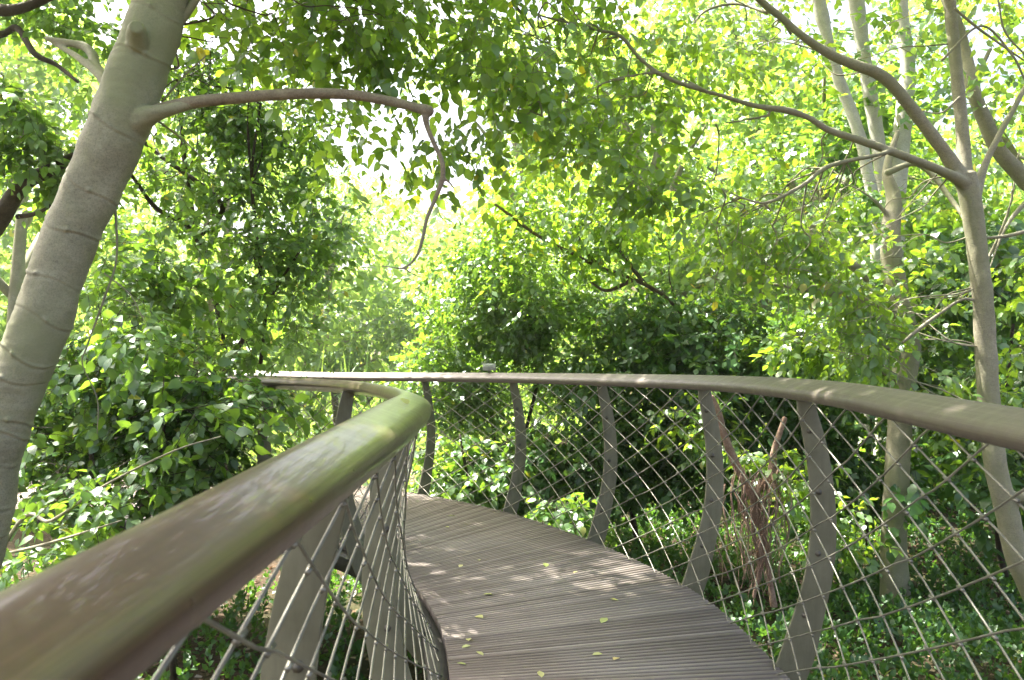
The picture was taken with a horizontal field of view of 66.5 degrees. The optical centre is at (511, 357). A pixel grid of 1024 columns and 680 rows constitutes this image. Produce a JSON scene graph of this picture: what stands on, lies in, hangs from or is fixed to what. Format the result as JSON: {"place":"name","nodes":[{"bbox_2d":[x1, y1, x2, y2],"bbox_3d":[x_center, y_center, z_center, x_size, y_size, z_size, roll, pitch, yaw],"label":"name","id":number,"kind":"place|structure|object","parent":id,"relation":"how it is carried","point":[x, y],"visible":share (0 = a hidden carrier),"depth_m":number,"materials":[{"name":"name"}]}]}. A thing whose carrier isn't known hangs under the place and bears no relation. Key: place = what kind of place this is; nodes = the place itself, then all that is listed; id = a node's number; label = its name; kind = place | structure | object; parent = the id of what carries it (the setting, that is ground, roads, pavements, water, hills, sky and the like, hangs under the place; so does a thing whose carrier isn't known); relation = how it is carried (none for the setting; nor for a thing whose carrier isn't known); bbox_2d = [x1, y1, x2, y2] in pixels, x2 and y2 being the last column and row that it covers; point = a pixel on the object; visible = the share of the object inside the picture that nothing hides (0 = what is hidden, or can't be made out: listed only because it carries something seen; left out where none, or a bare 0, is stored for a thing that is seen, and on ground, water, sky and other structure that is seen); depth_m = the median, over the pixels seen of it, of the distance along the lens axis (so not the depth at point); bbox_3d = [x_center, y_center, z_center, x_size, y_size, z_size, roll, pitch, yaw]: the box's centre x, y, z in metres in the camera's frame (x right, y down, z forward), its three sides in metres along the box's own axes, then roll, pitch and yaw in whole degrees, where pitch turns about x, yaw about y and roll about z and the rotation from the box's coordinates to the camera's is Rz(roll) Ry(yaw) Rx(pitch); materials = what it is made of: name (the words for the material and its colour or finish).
{"place":"outdoors","nodes":[
{"label":"outdoors","id":0,"kind":"place"},
{"bbox_2d":[39,392,631,487],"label":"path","id":1,"kind":"structure","parent":0,"point":[411,481],"depth_m":16.85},
{"bbox_2d":[0,243,1023,679],"bbox_3d":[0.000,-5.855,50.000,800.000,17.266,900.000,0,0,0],"label":"ground","id":2,"kind":"structure","parent":0,"point":[360,633],"depth_m":8.22,"materials":[{"name":"green plant"}]},
{"bbox_2d":[0,0,187,252],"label":"gnarled tree","id":3,"kind":"object","parent":2,"relation":"on","point":[51,161],"visible":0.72,"depth_m":6.17,"materials":[{"name":"green plant"}]},
{"bbox_2d":[0,0,204,468],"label":"tree","id":4,"kind":"object","parent":2,"relation":"on","point":[15,269],"visible":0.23,"depth_m":14.71,"materials":[{"name":"green plant"}]},
{"bbox_2d":[0,2,215,393],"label":"tree","id":5,"kind":"object","parent":2,"relation":"on","point":[7,67],"visible":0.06,"depth_m":21.19,"materials":[{"name":"green plant"}]},
{"bbox_2d":[0,406,221,590],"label":"feathery shrub","id":6,"kind":"object","parent":2,"relation":"on","point":[86,490],"visible":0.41,"depth_m":4.39,"materials":[{"name":"green plant"}]},
{"bbox_2d":[8,217,321,576],"bbox_3d":[-2.368,0.834,5.346,2.300,3.698,2.172,0,0,0],"label":"glossy shrub","id":7,"kind":"object","parent":2,"relation":"on","point":[128,363],"visible":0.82,"depth_m":4.98,"materials":[{"name":"green plant"}]},
{"bbox_2d":[18,332,313,679],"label":"dense shrub","id":8,"kind":"object","parent":2,"relation":"on","point":[43,466],"visible":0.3,"depth_m":5.19,"materials":[{"name":"green plant"}]},
{"bbox_2d":[26,60,365,464],"bbox_3d":[-7.838,-2.066,17.721,8.037,10.616,9.033,0,0,6],"label":"tree","id":9,"kind":"object","parent":2,"relation":"on","point":[93,270],"visible":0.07,"depth_m":16.44,"materials":[{"name":"green plant"}]},
{"bbox_2d":[15,1,393,473],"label":"leaved tree","id":10,"kind":"object","parent":2,"relation":"on","point":[233,132],"visible":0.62,"depth_m":7.10,"materials":[{"name":"green plant"}]},
{"bbox_2d":[0,0,593,568],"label":"smooth tree","id":11,"kind":"object","parent":2,"relation":"on","point":[126,112],"visible":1,"depth_m":3.98,"materials":[{"name":"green plant"}]},
{"bbox_2d":[187,141,424,371],"bbox_3d":[-6.934,-2.186,26.561,9.368,9.757,7.317,0,0,-45],"label":"tree","id":12,"kind":"object","parent":2,"relation":"on","point":[339,218],"visible":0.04,"depth_m":25.66,"materials":[{"name":"green plant"}]},
{"bbox_2d":[218,149,463,405],"bbox_3d":[-4.737,-1.446,21.404,6.775,9.555,6.028,0,0,19],"label":"tree","id":13,"kind":"object","parent":2,"relation":"on","point":[401,324],"visible":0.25,"depth_m":21.02,"materials":[{"name":"green plant"}]},
{"bbox_2d":[274,337,424,418],"bbox_3d":[-3.347,1.140,16.844,4.641,3.272,3.839,0,0,0],"label":"strap leaf plant","id":14,"kind":"object","parent":2,"relation":"on","point":[354,412],"visible":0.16,"depth_m":16.73,"materials":[{"name":"green plant"}]},
{"bbox_2d":[332,199,563,430],"bbox_3d":[-3.092,-1.173,27.378,9.251,8.863,7.850,0,0,-26],"label":"tree","id":15,"kind":"object","parent":2,"relation":"on","point":[402,251],"visible":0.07,"depth_m":27.30,"materials":[{"name":"green plant"}]},
{"bbox_2d":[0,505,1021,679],"bbox_3d":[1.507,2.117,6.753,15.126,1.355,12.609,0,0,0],"label":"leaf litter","id":16,"kind":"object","parent":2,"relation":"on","point":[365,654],"visible":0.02,"depth_m":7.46,"materials":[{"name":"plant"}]},
{"bbox_2d":[0,370,1023,679],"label":"raised walkway","id":17,"kind":"structure","parent":2,"relation":"on","point":[136,602],"depth_m":3.18,"materials":[{"name":"brown metal"}]},
{"bbox_2d":[400,398,409,403],"bbox_3d":[-0.335,0.138,2.452,0.030,0.006,0.064,3,19,-29],"label":"fallen leaf","id":18,"kind":"object","parent":17,"relation":"on","point":[406,401],"visible":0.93,"depth_m":2.45,"materials":[{"name":"green plant"}]},
{"bbox_2d":[483,364,494,372],"bbox_3d":[-0.206,0.116,7.026,0.115,0.119,0.018,0,0,0],"label":"name plate","id":19,"kind":"object","parent":17,"relation":"attached to","point":[488,367],"visible":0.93,"depth_m":7.02,"materials":[{"name":"grey metal"}]},
{"bbox_2d":[600,618,607,622],"bbox_3d":[0.454,1.304,3.874,0.039,0.008,0.082,3,7,33],"label":"fallen leaf","id":20,"kind":"object","parent":17,"relation":"on","point":[602,620],"visible":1,"depth_m":3.88,"materials":[{"name":"plant"}]},
{"bbox_2d":[0,446,1023,679],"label":"ground cover","id":21,"kind":"object","parent":2,"relation":"on","point":[972,625],"visible":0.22,"depth_m":7.47,"materials":[{"name":"green plant"}]},
{"bbox_2d":[0,86,1023,450],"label":"wood","id":22,"kind":"object","parent":2,"relation":"on","point":[374,302],"visible":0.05,"depth_m":21.85,"materials":[{"name":"green plant"}]},
{"bbox_2d":[407,431,621,550],"bbox_3d":[-0.011,1.749,8.561,2.946,1.862,1.678,0,0,41],"label":"viburnum shrub","id":23,"kind":"object","parent":2,"relation":"on","point":[564,521],"visible":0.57,"depth_m":8.60,"materials":[{"name":"green plant"}]},
{"bbox_2d":[376,200,681,462],"bbox_3d":[0.315,0.337,9.886,4.056,4.668,2.685,0,0,0],"label":"rounded bush","id":24,"kind":"object","parent":2,"relation":"on","point":[528,327],"visible":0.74,"depth_m":9.66,"materials":[{"name":"green plant"}]},
{"bbox_2d":[38,295,1023,512],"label":"undergrowth","id":25,"kind":"object","parent":2,"relation":"on","point":[423,445],"visible":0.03,"depth_m":14.06,"materials":[{"name":"green plant"}]},
{"bbox_2d":[351,6,760,437],"bbox_3d":[1.018,-2.994,18.153,9.410,11.147,8.372,0,0,21],"label":"tree","id":26,"kind":"object","parent":2,"relation":"on","point":[422,262],"visible":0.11,"depth_m":16.96,"materials":[{"name":"green plant"}]},
{"bbox_2d":[450,134,775,490],"bbox_3d":[1.132,-0.019,9.244,3.795,5.289,2.518,0,0,0],"label":"twiggy tree","id":27,"kind":"object","parent":2,"relation":"on","point":[579,249],"visible":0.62,"depth_m":8.99,"materials":[{"name":"green plant"}]},
{"bbox_2d":[411,279,926,570],"bbox_3d":[1.741,0.860,9.096,5.887,3.599,2.580,0,0,0],"label":"shady bush","id":28,"kind":"object","parent":2,"relation":"on","point":[695,350],"visible":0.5,"depth_m":8.75,"materials":[{"name":"green plant"}]},
{"bbox_2d":[512,0,848,391],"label":"tree","id":29,"kind":"object","parent":2,"relation":"on","point":[680,170],"visible":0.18,"depth_m":15.86,"materials":[{"name":"green plant"}]},
{"bbox_2d":[454,0,1023,600],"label":"forked tree","id":30,"kind":"object","parent":2,"relation":"on","point":[796,244],"visible":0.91,"depth_m":5.48,"materials":[{"name":"green plant"}]},
{"bbox_2d":[712,395,791,607],"bbox_3d":[1.984,1.214,6.502,0.721,1.796,0.273,0,0,0],"label":"tree stump","id":31,"kind":"object","parent":2,"relation":"on","point":[757,515],"visible":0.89,"depth_m":6.52,"materials":[{"name":"brown wood"}]},
{"bbox_2d":[562,0,947,373],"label":"tree","id":32,"kind":"object","parent":2,"relation":"on","point":[751,14],"visible":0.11,"depth_m":17.26,"materials":[{"name":"green plant"}]},
{"bbox_2d":[633,390,903,635],"bbox_3d":[2.431,1.511,7.671,2.535,2.542,1.415,0,0,30],"label":"shrub","id":33,"kind":"object","parent":2,"relation":"on","point":[842,528],"visible":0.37,"depth_m":7.49,"materials":[{"name":"green plant"}]},
{"bbox_2d":[578,0,1023,435],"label":"tree","id":34,"kind":"object","parent":2,"relation":"on","point":[840,150],"visible":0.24,"depth_m":11.63,"materials":[{"name":"green plant"}]},
{"bbox_2d":[740,0,880,518],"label":"pale tree","id":35,"kind":"object","parent":2,"relation":"on","point":[821,15],"visible":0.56,"depth_m":10.74,"materials":[{"name":"white plant"}]},
{"bbox_2d":[655,108,1023,609],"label":"knotted tree","id":36,"kind":"object","parent":2,"relation":"on","point":[891,276],"visible":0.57,"depth_m":7.74,"materials":[{"name":"green plant"}]},
{"bbox_2d":[826,0,886,515],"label":"pale tree","id":37,"kind":"object","parent":2,"relation":"on","point":[874,122],"visible":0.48,"depth_m":10.93,"materials":[{"name":"white plant"}]},
{"bbox_2d":[756,0,1023,470],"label":"tree","id":38,"kind":"object","parent":2,"relation":"on","point":[946,88],"visible":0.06,"depth_m":11.63,"materials":[{"name":"green plant"}]},
{"bbox_2d":[778,182,1023,557],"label":"leafy bush","id":39,"kind":"object","parent":2,"relation":"on","point":[953,360],"visible":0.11,"depth_m":9.38,"materials":[{"name":"green plant"}]},
{"bbox_2d":[781,0,1023,378],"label":"tree","id":40,"kind":"object","parent":2,"relation":"on","point":[912,4],"visible":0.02,"depth_m":18.23,"materials":[{"name":"green plant"}]},
{"bbox_2d":[892,0,918,464],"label":"pale tree","id":41,"kind":"object","parent":2,"relation":"on","point":[904,141],"visible":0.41,"depth_m":11.11,"materials":[{"name":"white plant"}]},
{"bbox_2d":[841,65,1023,384],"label":"tree","id":42,"kind":"object","parent":2,"relation":"on","point":[923,173],"visible":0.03,"depth_m":16.45,"materials":[{"name":"green plant"}]},
{"bbox_2d":[852,199,1023,598],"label":"leaved shrub","id":43,"kind":"object","parent":2,"relation":"on","point":[918,468],"visible":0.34,"depth_m":8.28,"materials":[{"name":"green plant"}]},
{"bbox_2d":[918,0,1023,386],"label":"slanting tree","id":44,"kind":"object","parent":2,"relation":"on","point":[1009,163],"visible":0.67,"depth_m":6.41,"materials":[{"name":"grey plant"}]},
{"bbox_2d":[0,0,1023,343],"label":"sky","id":45,"kind":"structure","parent":0,"point":[797,17],"materials":[{"name":"white"}]}
]}

